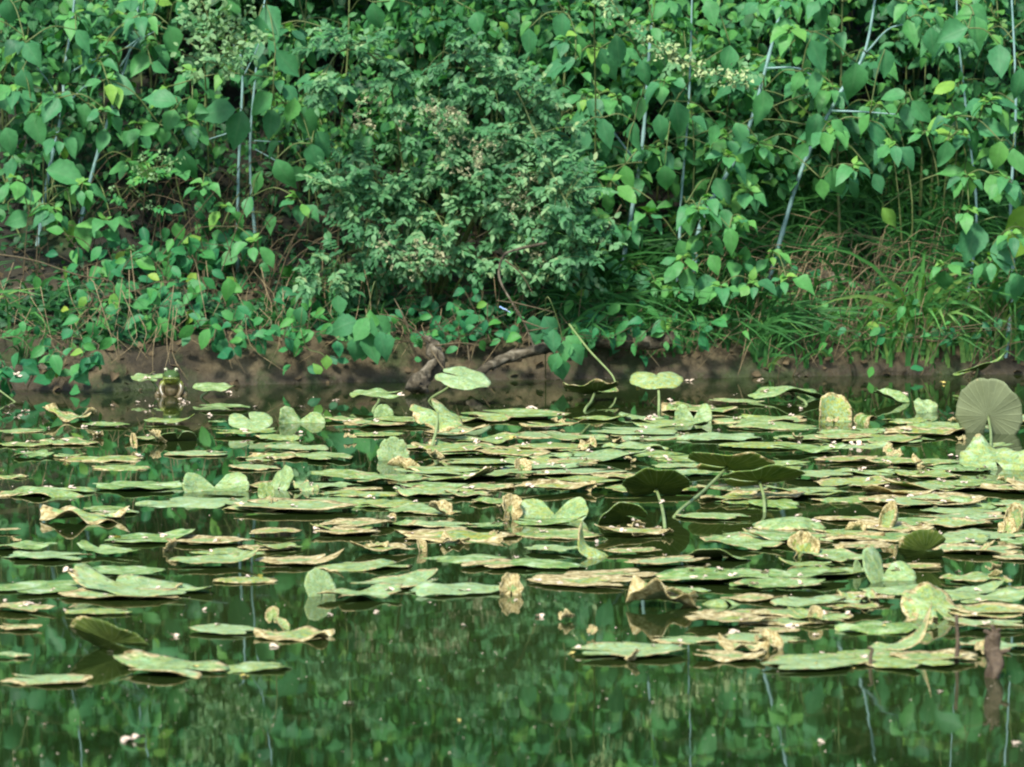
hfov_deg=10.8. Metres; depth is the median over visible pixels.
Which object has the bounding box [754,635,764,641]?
dead leaf
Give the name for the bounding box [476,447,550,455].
lily pad
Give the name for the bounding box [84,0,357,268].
jewelweed
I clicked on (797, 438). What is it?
dead leaf
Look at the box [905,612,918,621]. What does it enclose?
dead leaf
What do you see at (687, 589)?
lily pad
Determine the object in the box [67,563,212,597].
lily pad
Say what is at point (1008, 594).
lily pad
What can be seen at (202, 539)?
lily pad
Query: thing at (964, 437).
dead leaf
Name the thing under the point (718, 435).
lily pad
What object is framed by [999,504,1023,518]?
lily pad
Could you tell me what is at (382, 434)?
lily pad
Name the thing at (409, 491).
lily pad
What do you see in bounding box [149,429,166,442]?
dead leaf
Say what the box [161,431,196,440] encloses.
lily pad
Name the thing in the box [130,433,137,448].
dead leaf
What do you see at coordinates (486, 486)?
lily pad
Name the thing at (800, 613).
lily pad
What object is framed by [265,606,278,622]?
lily pad
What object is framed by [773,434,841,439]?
lily pad
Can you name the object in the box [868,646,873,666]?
hooked stick
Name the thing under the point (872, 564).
lily pad
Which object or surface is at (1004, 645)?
lily pad
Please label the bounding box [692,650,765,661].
lily pad
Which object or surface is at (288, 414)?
lily pad
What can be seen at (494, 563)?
lily pad
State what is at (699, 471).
lily pad
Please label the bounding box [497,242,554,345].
bare twig
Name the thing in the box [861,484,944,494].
lily pad
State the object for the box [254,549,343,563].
lily pad
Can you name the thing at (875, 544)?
lily pad
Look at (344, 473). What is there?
lily pad
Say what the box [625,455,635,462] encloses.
dead leaf
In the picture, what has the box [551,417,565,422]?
dead leaf
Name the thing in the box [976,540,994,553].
lily pad
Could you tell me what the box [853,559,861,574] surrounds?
lily pad
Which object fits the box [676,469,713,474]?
lily pad
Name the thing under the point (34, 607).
lily pad
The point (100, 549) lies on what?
lily pad
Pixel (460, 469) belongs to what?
lily pad
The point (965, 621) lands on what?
lily pad
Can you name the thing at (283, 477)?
lily pad
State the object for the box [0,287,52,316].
root
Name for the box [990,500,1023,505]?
lily pad
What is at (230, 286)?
vine
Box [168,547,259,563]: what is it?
lily pad
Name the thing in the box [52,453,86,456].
lily pad
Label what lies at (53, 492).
lily pad
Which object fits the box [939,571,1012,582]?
lily pad
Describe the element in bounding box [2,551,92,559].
lily pad
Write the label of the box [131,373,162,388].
lily pad
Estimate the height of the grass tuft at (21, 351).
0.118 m
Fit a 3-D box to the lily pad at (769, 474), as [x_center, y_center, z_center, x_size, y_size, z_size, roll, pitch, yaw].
[0.591,0.280,13.416,0.205,0.161,0.289,2,5,27]
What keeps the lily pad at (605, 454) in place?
on the water
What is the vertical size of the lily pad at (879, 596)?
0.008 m
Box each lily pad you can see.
[0,428,43,432]
[0,441,52,446]
[0,474,28,478]
[0,492,40,496]
[0,528,17,529]
[0,540,56,549]
[0,580,82,593]
[0,601,54,611]
[0,623,41,629]
[0,651,30,656]
[0,673,92,685]
[1,486,95,497]
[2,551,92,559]
[14,449,54,456]
[39,437,98,444]
[40,504,129,524]
[42,403,97,421]
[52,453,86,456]
[55,455,142,462]
[58,587,178,597]
[65,608,131,613]
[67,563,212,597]
[68,616,148,650]
[77,540,140,553]
[82,422,128,425]
[83,506,123,509]
[90,509,138,513]
[91,464,150,470]
[92,480,181,488]
[92,565,165,573]
[104,528,194,542]
[113,649,229,677]
[124,435,154,439]
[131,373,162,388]
[135,496,236,507]
[144,414,194,422]
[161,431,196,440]
[164,450,227,455]
[165,535,250,542]
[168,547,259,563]
[182,472,248,492]
[188,623,258,633]
[190,547,265,554]
[193,382,233,397]
[200,403,249,407]
[201,488,245,490]
[212,577,277,583]
[213,427,276,433]
[222,503,293,511]
[226,661,291,672]
[228,411,272,429]
[229,464,280,470]
[233,497,357,509]
[236,454,281,460]
[237,544,292,549]
[247,451,308,458]
[249,481,291,487]
[249,527,301,533]
[253,434,304,440]
[253,626,334,640]
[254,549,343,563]
[256,542,303,548]
[257,482,274,497]
[264,443,328,450]
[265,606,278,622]
[271,465,293,489]
[274,617,289,630]
[279,406,324,422]
[292,481,353,487]
[293,451,352,459]
[293,480,319,491]
[304,568,335,596]
[309,469,377,477]
[310,497,365,502]
[310,523,380,531]
[314,527,376,533]
[314,558,411,571]
[317,582,402,598]
[319,489,399,496]
[319,518,394,526]
[323,416,362,420]
[341,487,382,489]
[343,473,429,481]
[344,419,413,426]
[348,499,423,507]
[349,388,403,410]
[350,541,415,550]
[350,568,438,587]
[353,499,415,508]
[355,432,404,436]
[374,404,393,416]
[376,415,415,421]
[377,436,409,459]
[385,503,435,512]
[388,519,430,527]
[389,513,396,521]
[393,466,479,473]
[393,485,459,495]
[394,480,467,487]
[394,528,520,542]
[395,484,475,497]
[397,467,496,480]
[403,520,478,528]
[406,443,422,448]
[406,468,481,475]
[407,582,498,596]
[409,398,462,444]
[409,510,460,514]
[411,442,492,451]
[420,554,506,562]
[425,424,489,433]
[428,366,490,400]
[428,439,506,449]
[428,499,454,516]
[431,449,478,453]
[439,432,521,443]
[444,458,514,463]
[444,490,492,496]
[449,483,514,489]
[453,541,474,542]
[459,413,512,421]
[461,408,569,417]
[461,558,515,567]
[463,468,536,475]
[463,522,505,526]
[469,497,502,503]
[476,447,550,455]
[500,452,573,459]
[502,558,586,568]
[503,452,574,457]
[505,462,578,467]
[509,443,588,448]
[512,528,602,538]
[513,445,539,448]
[513,479,604,488]
[514,515,585,524]
[518,431,580,438]
[519,419,587,426]
[519,497,587,520]
[524,544,577,551]
[527,456,587,463]
[527,574,631,585]
[528,468,626,474]
[539,431,612,439]
[547,458,600,463]
[547,475,623,482]
[548,448,649,460]
[549,448,592,450]
[562,378,618,410]
[564,568,657,576]
[568,450,589,454]
[571,642,688,656]
[577,414,629,419]
[577,522,607,558]
[589,427,676,433]
[590,473,634,477]
[594,523,672,533]
[598,502,647,523]
[602,441,668,449]
[604,547,660,552]
[605,484,697,491]
[608,433,701,440]
[610,434,660,436]
[618,412,664,419]
[622,418,711,427]
[622,468,689,527]
[624,555,709,563]
[626,450,684,456]
[626,575,700,608]
[630,371,682,410]
[650,636,718,643]
[651,455,694,461]
[652,463,697,467]
[655,567,782,580]
[660,401,737,411]
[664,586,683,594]
[669,587,710,592]
[672,452,774,516]
[675,403,711,421]
[675,512,750,518]
[676,432,763,440]
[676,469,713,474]
[681,464,717,468]
[685,610,776,621]
[687,470,729,472]
[688,549,749,559]
[690,609,760,616]
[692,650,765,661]
[697,484,775,490]
[700,489,756,500]
[700,533,785,549]
[703,599,739,606]
[709,398,764,402]
[712,415,806,422]
[713,496,778,503]
[717,442,803,447]
[718,633,769,652]
[721,593,787,600]
[722,464,806,511]
[724,531,788,539]
[724,577,757,585]
[725,632,804,642]
[729,420,820,429]
[731,466,802,471]
[734,577,825,587]
[737,616,808,624]
[738,414,806,422]
[742,528,833,541]
[747,499,798,508]
[748,386,822,404]
[749,627,799,631]
[752,517,825,529]
[752,609,840,615]
[753,491,804,497]
[757,616,837,624]
[761,659,850,669]
[764,485,847,493]
[768,565,849,577]
[769,653,875,663]
[770,595,860,606]
[772,442,848,452]
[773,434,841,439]
[773,460,810,464]
[779,557,831,565]
[786,606,853,620]
[791,489,850,494]
[801,470,852,476]
[801,548,861,561]
[805,449,842,452]
[808,495,876,502]
[811,528,884,539]
[813,475,890,485]
[814,433,873,438]
[814,455,877,461]
[814,516,876,519]
[817,429,883,434]
[819,392,851,421]
[820,567,864,574]
[823,441,890,448]
[823,527,877,532]
[825,591,894,599]
[825,603,882,608]
[828,467,893,474]
[832,540,892,548]
[835,620,930,633]
[837,589,879,602]
[837,649,903,653]
[838,530,908,541]
[842,433,921,442]
[853,413,876,425]
[853,428,884,431]
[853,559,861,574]
[854,652,954,667]
[856,455,921,463]
[857,517,933,531]
[858,494,915,500]
[859,584,958,594]
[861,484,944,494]
[862,436,935,442]
[862,546,916,583]
[869,602,931,650]
[874,493,961,504]
[875,388,909,403]
[877,469,912,473]
[878,500,898,527]
[882,417,930,423]
[882,425,964,434]
[882,478,980,491]
[883,563,940,567]
[889,648,977,659]
[894,469,961,477]
[896,458,955,464]
[896,533,990,542]
[897,517,933,525]
[898,487,950,491]
[898,529,945,558]
[900,582,958,618]
[906,459,958,464]
[907,421,956,424]
[911,422,988,431]
[912,482,954,489]
[913,398,937,412]
[913,492,985,500]
[917,511,1004,520]
[918,517,992,526]
[921,507,1001,514]
[925,497,986,504]
[926,464,991,470]
[931,543,1020,553]
[936,479,1001,485]
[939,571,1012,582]
[943,528,1023,538]
[943,617,1023,625]
[945,580,1003,593]
[947,496,1003,508]
[947,587,1023,602]
[947,602,1023,612]
[947,604,1023,617]
[953,351,1007,381]
[955,378,1022,445]
[959,433,1023,471]
[959,639,1023,649]
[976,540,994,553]
[980,483,1023,489]
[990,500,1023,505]
[992,442,1013,446]
[992,554,1023,558]
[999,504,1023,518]
[1000,536,1023,543]
[1004,502,1023,532]
[1006,477,1023,488]
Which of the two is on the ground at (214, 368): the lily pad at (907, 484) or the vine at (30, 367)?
the vine at (30, 367)
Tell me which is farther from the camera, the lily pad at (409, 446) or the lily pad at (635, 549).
the lily pad at (409, 446)
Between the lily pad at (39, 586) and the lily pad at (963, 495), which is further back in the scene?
the lily pad at (963, 495)
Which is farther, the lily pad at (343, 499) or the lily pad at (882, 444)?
the lily pad at (882, 444)
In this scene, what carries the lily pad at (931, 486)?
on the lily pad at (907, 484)
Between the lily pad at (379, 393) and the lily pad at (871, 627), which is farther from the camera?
the lily pad at (379, 393)
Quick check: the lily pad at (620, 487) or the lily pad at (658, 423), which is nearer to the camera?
the lily pad at (620, 487)
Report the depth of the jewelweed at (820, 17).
17.63 m
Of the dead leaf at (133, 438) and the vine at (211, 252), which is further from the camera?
the vine at (211, 252)
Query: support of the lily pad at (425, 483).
on the water
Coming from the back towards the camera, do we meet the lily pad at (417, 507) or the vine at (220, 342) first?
the vine at (220, 342)
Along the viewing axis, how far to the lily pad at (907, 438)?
15.12 m
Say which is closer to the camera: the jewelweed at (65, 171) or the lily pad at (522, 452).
the lily pad at (522, 452)
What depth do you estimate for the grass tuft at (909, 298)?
17.37 m
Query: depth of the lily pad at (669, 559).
12.15 m
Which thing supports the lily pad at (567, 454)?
on the water
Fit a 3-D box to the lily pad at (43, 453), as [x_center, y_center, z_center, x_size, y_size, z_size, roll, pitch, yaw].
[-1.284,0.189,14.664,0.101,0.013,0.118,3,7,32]
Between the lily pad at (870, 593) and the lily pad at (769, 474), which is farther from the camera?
the lily pad at (769, 474)
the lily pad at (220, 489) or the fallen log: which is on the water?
the lily pad at (220, 489)
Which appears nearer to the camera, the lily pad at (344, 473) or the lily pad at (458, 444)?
the lily pad at (344, 473)
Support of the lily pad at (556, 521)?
on the water
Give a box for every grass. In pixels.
[0,85,1023,371]
[0,203,1023,381]
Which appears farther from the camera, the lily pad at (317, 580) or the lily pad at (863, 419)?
the lily pad at (863, 419)
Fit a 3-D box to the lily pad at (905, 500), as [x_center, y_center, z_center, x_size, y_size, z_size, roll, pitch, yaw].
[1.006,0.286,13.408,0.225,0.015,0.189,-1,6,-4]
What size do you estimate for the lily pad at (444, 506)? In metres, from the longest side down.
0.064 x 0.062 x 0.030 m
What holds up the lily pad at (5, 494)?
on the water
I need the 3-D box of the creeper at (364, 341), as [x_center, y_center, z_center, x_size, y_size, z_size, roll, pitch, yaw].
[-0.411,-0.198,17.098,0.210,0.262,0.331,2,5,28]
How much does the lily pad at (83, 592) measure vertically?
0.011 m
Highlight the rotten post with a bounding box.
[983,624,1009,678]
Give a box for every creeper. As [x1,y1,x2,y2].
[293,295,347,373]
[328,281,394,364]
[525,296,584,379]
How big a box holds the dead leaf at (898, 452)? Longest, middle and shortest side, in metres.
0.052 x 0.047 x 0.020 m
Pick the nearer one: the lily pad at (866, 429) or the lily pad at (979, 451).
the lily pad at (979, 451)
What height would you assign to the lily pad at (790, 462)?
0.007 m
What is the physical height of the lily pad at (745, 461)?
0.172 m
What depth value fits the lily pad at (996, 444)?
14.94 m
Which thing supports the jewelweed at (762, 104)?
on the ground at (214, 368)
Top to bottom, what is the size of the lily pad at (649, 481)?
0.175 m
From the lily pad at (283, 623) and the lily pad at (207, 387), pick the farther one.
the lily pad at (207, 387)
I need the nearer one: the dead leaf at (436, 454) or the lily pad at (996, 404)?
the dead leaf at (436, 454)
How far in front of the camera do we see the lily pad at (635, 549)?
12.37 m
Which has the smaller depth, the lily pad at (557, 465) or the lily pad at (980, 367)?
the lily pad at (557, 465)
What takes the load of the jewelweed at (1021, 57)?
on the ground at (214, 368)
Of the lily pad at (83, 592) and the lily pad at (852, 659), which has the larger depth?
the lily pad at (83, 592)
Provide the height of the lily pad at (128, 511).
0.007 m
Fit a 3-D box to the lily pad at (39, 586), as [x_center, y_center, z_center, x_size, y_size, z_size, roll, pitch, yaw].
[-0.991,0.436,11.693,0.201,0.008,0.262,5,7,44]
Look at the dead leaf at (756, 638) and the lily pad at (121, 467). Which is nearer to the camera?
the dead leaf at (756, 638)
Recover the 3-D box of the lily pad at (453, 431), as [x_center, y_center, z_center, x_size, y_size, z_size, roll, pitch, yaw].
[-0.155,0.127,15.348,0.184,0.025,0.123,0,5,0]
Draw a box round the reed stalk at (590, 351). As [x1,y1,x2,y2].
[568,323,615,381]
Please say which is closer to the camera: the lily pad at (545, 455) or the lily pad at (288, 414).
the lily pad at (545, 455)
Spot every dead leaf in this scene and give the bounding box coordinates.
[10,536,21,541]
[92,431,103,437]
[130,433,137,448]
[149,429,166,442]
[163,538,177,551]
[266,495,277,502]
[344,433,356,437]
[365,540,388,548]
[387,455,419,472]
[417,538,426,551]
[426,449,444,460]
[441,530,469,543]
[488,530,499,534]
[499,572,523,594]
[502,493,522,519]
[514,458,531,470]
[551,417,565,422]
[558,609,574,619]
[577,436,596,449]
[585,480,596,491]
[587,625,597,634]
[612,437,625,442]
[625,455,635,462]
[625,648,639,660]
[627,520,645,527]
[662,528,673,533]
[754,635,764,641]
[758,627,783,649]
[787,530,819,557]
[788,433,803,441]
[808,605,822,621]
[825,416,838,421]
[835,544,844,548]
[844,521,866,530]
[883,443,894,454]
[887,448,903,455]
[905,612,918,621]
[911,453,932,466]
[928,616,937,624]
[956,435,966,440]
[975,639,984,654]
[985,562,1001,570]
[988,569,1001,580]
[996,475,1014,482]
[997,517,1017,532]
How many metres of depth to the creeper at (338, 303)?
16.82 m
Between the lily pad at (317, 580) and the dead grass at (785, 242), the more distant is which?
the dead grass at (785, 242)
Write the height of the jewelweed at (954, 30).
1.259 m
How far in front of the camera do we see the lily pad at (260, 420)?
15.38 m
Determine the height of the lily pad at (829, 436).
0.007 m
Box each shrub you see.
[0,0,109,146]
[0,0,182,245]
[0,0,261,129]
[16,61,376,219]
[143,0,455,192]
[249,6,445,257]
[257,0,652,269]
[282,0,559,199]
[377,0,703,176]
[483,0,858,271]
[525,0,801,204]
[613,0,878,205]
[727,0,1023,280]
[761,0,1023,234]
[827,0,1023,205]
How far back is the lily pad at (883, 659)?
10.48 m
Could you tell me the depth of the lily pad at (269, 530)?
12.75 m
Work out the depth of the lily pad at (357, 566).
12.10 m
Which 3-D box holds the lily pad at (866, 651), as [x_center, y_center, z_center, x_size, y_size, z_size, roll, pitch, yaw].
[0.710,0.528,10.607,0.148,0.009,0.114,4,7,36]
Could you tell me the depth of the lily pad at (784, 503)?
13.39 m
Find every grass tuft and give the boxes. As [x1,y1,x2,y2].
[2,326,53,364]
[649,312,708,353]
[731,285,894,356]
[797,245,1022,354]
[821,310,888,351]
[892,252,1023,347]
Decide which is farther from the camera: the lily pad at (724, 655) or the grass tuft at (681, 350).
the grass tuft at (681, 350)
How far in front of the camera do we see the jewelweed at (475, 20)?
17.87 m
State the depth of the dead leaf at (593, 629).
10.89 m
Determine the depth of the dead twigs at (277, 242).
17.44 m
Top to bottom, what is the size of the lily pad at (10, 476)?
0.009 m
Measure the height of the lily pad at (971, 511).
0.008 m
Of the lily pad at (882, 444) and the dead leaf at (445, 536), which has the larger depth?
the lily pad at (882, 444)
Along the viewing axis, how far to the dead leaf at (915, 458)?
14.39 m
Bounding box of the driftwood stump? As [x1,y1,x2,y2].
[381,298,479,393]
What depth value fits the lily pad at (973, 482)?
13.86 m
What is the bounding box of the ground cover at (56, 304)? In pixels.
[0,0,1023,347]
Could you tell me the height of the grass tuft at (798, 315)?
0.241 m
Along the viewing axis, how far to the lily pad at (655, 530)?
12.75 m
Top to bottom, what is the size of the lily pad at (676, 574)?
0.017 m
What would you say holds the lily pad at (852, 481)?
on the water
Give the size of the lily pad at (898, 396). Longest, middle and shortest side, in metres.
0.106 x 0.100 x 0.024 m
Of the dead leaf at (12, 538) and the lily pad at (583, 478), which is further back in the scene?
the lily pad at (583, 478)
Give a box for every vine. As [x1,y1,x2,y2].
[0,314,116,395]
[33,217,266,354]
[38,303,122,394]
[152,196,291,315]
[209,310,247,376]
[211,297,353,364]
[254,285,348,374]
[314,149,357,300]
[350,247,519,361]
[395,296,541,353]
[541,282,748,366]
[763,244,1023,376]
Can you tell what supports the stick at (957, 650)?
in the water
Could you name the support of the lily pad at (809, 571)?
on the water
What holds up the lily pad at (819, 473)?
on the water
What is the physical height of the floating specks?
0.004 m
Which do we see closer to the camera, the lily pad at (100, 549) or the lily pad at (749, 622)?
the lily pad at (749, 622)
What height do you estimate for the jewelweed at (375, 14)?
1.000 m
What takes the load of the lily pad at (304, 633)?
on the water
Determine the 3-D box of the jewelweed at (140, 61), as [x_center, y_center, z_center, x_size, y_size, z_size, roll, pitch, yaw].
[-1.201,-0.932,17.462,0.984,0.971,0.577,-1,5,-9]
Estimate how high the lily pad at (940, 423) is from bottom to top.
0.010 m
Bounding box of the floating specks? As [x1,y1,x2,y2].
[3,397,1021,766]
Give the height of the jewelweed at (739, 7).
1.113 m
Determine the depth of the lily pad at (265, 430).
15.28 m
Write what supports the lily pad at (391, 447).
on the water
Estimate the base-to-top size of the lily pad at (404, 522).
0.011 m
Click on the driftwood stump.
(420, 380)
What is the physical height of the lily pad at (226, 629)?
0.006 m
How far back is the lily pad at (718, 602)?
11.40 m
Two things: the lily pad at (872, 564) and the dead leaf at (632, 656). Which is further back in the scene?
the lily pad at (872, 564)
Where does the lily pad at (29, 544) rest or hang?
on the water
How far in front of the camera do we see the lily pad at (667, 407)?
16.09 m
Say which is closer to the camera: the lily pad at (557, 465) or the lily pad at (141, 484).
the lily pad at (141, 484)
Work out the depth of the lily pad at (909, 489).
13.71 m
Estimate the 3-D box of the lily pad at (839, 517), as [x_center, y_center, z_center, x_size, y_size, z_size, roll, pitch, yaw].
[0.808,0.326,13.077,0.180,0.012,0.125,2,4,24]
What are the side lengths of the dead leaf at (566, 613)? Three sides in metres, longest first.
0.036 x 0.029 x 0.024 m
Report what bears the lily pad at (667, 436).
on the water
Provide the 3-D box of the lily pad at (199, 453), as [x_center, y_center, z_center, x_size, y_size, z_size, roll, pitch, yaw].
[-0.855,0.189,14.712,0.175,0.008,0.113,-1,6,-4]
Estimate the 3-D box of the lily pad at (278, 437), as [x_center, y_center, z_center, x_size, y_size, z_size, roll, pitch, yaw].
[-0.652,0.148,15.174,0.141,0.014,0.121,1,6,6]
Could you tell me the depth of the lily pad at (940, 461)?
14.42 m
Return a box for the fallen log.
[788,266,897,310]
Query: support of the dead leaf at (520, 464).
on the water
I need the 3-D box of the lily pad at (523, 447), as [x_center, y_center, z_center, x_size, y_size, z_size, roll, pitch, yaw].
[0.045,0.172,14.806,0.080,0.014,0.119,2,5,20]
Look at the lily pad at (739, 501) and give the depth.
13.47 m
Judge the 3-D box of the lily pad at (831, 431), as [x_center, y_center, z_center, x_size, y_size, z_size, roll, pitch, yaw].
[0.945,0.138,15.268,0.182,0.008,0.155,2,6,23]
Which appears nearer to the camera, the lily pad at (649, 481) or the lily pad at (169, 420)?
the lily pad at (649, 481)
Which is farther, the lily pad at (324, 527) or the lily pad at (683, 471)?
the lily pad at (683, 471)
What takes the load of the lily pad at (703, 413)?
on the water
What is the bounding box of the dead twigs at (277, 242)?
[3,120,1023,376]
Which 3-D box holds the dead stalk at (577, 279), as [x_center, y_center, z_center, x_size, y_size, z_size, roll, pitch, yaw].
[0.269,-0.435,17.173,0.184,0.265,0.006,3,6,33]
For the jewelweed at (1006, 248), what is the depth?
17.18 m
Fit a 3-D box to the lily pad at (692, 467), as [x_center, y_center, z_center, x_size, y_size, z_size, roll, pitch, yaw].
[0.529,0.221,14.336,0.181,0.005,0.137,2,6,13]
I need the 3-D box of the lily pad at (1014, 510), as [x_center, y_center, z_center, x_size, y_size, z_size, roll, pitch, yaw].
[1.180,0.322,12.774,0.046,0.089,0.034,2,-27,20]
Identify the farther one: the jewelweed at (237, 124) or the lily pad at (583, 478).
the jewelweed at (237, 124)
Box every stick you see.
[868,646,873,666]
[954,615,959,661]
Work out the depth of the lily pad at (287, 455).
14.64 m
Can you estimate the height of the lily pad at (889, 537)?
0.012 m
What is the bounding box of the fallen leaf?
[121,734,145,741]
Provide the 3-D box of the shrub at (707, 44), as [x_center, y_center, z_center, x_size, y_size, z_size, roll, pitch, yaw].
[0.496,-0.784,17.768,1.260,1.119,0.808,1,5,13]
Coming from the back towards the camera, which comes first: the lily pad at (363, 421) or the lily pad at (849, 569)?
the lily pad at (363, 421)
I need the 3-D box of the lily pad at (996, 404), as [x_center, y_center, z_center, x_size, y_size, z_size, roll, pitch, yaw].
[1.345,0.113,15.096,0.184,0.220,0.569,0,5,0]
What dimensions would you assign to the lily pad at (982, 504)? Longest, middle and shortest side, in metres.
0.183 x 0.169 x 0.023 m
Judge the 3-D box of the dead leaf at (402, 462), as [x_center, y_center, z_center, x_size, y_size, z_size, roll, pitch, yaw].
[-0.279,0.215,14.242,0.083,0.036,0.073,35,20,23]
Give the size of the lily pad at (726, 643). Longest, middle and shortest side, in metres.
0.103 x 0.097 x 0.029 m
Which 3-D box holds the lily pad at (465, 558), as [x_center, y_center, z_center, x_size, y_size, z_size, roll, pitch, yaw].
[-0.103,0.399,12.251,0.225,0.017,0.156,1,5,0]
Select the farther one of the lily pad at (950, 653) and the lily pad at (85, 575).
the lily pad at (85, 575)
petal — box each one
[25,440,40,442]
[729,629,739,633]
[785,623,794,627]
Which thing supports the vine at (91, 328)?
on the ground at (214, 368)
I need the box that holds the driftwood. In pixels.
[0,363,62,392]
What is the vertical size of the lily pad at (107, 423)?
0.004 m
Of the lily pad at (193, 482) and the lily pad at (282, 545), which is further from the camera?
the lily pad at (193, 482)
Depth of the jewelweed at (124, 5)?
17.96 m
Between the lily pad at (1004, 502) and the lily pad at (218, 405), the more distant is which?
the lily pad at (218, 405)
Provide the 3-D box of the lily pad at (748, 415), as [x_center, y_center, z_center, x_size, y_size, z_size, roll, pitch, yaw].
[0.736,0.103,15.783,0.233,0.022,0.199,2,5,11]
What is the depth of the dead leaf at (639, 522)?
12.89 m
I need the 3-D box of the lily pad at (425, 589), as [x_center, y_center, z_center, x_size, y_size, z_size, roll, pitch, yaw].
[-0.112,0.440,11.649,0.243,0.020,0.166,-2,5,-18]
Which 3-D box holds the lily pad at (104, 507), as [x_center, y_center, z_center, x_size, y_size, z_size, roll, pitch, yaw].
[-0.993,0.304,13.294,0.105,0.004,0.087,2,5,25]
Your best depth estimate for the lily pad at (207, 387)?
16.53 m
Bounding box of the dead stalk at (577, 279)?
[573,205,621,285]
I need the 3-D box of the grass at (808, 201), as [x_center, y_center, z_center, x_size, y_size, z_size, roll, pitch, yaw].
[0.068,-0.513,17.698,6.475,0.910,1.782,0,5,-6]
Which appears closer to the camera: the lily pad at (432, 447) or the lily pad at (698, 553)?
the lily pad at (698, 553)
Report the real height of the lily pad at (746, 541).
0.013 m
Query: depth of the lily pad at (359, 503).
13.38 m
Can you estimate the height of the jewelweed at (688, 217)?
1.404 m
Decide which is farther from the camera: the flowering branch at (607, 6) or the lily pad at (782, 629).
the flowering branch at (607, 6)
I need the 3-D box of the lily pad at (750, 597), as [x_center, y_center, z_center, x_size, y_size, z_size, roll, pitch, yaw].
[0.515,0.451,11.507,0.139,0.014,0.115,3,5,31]
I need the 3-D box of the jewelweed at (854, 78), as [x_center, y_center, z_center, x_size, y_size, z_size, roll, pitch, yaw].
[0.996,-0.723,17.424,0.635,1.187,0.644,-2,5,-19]
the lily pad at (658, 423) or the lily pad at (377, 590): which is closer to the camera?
the lily pad at (377, 590)
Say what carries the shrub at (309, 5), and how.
on the ground at (214, 368)
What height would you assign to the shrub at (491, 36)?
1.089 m
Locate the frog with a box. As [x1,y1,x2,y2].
[155,367,187,396]
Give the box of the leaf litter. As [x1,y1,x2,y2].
[0,162,1023,390]
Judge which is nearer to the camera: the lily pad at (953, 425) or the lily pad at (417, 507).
the lily pad at (417, 507)
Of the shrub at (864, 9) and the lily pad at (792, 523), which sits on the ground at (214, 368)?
the shrub at (864, 9)
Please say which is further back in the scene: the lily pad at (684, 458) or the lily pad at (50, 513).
the lily pad at (684, 458)
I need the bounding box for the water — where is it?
[0,374,1023,766]
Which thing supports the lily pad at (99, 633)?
on the water
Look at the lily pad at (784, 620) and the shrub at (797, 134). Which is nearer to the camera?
the lily pad at (784, 620)
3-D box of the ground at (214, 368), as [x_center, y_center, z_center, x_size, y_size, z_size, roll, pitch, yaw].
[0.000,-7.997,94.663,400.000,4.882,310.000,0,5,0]
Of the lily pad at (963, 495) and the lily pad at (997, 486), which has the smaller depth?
the lily pad at (963, 495)
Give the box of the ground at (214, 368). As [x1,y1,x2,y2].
[0,0,1023,391]
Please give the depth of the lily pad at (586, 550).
12.29 m
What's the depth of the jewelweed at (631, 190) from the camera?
17.42 m
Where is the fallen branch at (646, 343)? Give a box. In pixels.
[475,331,674,373]
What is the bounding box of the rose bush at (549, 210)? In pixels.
[288,18,627,309]
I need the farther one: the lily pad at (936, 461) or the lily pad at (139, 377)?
the lily pad at (139, 377)
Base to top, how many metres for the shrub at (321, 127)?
0.936 m
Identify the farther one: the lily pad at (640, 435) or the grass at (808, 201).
the grass at (808, 201)
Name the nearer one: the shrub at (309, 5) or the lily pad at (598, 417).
the lily pad at (598, 417)
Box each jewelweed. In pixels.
[0,0,113,203]
[0,0,158,252]
[0,0,297,246]
[0,46,24,70]
[71,0,325,125]
[81,10,347,272]
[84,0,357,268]
[245,0,453,219]
[288,0,600,177]
[403,0,746,120]
[473,0,682,166]
[491,0,845,300]
[530,0,846,344]
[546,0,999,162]
[666,0,836,299]
[696,0,1007,267]
[710,0,939,305]
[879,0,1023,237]
[881,0,1023,299]
[928,0,1023,357]
[1008,52,1023,77]
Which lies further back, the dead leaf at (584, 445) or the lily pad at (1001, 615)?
the dead leaf at (584, 445)
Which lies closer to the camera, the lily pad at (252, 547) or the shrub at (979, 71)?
the lily pad at (252, 547)
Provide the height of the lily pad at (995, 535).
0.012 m
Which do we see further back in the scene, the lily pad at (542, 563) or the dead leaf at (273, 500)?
the dead leaf at (273, 500)
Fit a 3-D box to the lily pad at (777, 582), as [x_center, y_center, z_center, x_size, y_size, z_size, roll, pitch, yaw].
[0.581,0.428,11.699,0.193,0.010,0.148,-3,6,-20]
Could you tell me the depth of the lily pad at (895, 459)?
14.44 m
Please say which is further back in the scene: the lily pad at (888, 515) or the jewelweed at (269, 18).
the jewelweed at (269, 18)
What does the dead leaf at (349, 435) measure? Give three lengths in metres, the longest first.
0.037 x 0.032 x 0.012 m
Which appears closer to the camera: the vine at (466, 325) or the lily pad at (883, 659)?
the lily pad at (883, 659)
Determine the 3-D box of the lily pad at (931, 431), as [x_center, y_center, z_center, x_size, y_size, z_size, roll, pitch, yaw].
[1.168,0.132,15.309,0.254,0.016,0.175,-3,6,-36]
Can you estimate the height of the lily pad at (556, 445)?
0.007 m
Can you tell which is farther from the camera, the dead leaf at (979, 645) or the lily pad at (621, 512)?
the lily pad at (621, 512)
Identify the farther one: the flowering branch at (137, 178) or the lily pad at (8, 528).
the flowering branch at (137, 178)
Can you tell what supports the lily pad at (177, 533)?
on the water
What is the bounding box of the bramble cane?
[0,254,114,292]
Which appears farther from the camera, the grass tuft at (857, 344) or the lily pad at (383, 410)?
the grass tuft at (857, 344)
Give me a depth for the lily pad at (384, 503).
13.38 m
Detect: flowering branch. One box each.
[108,145,185,215]
[170,0,274,238]
[591,0,764,273]
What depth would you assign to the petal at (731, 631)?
10.93 m

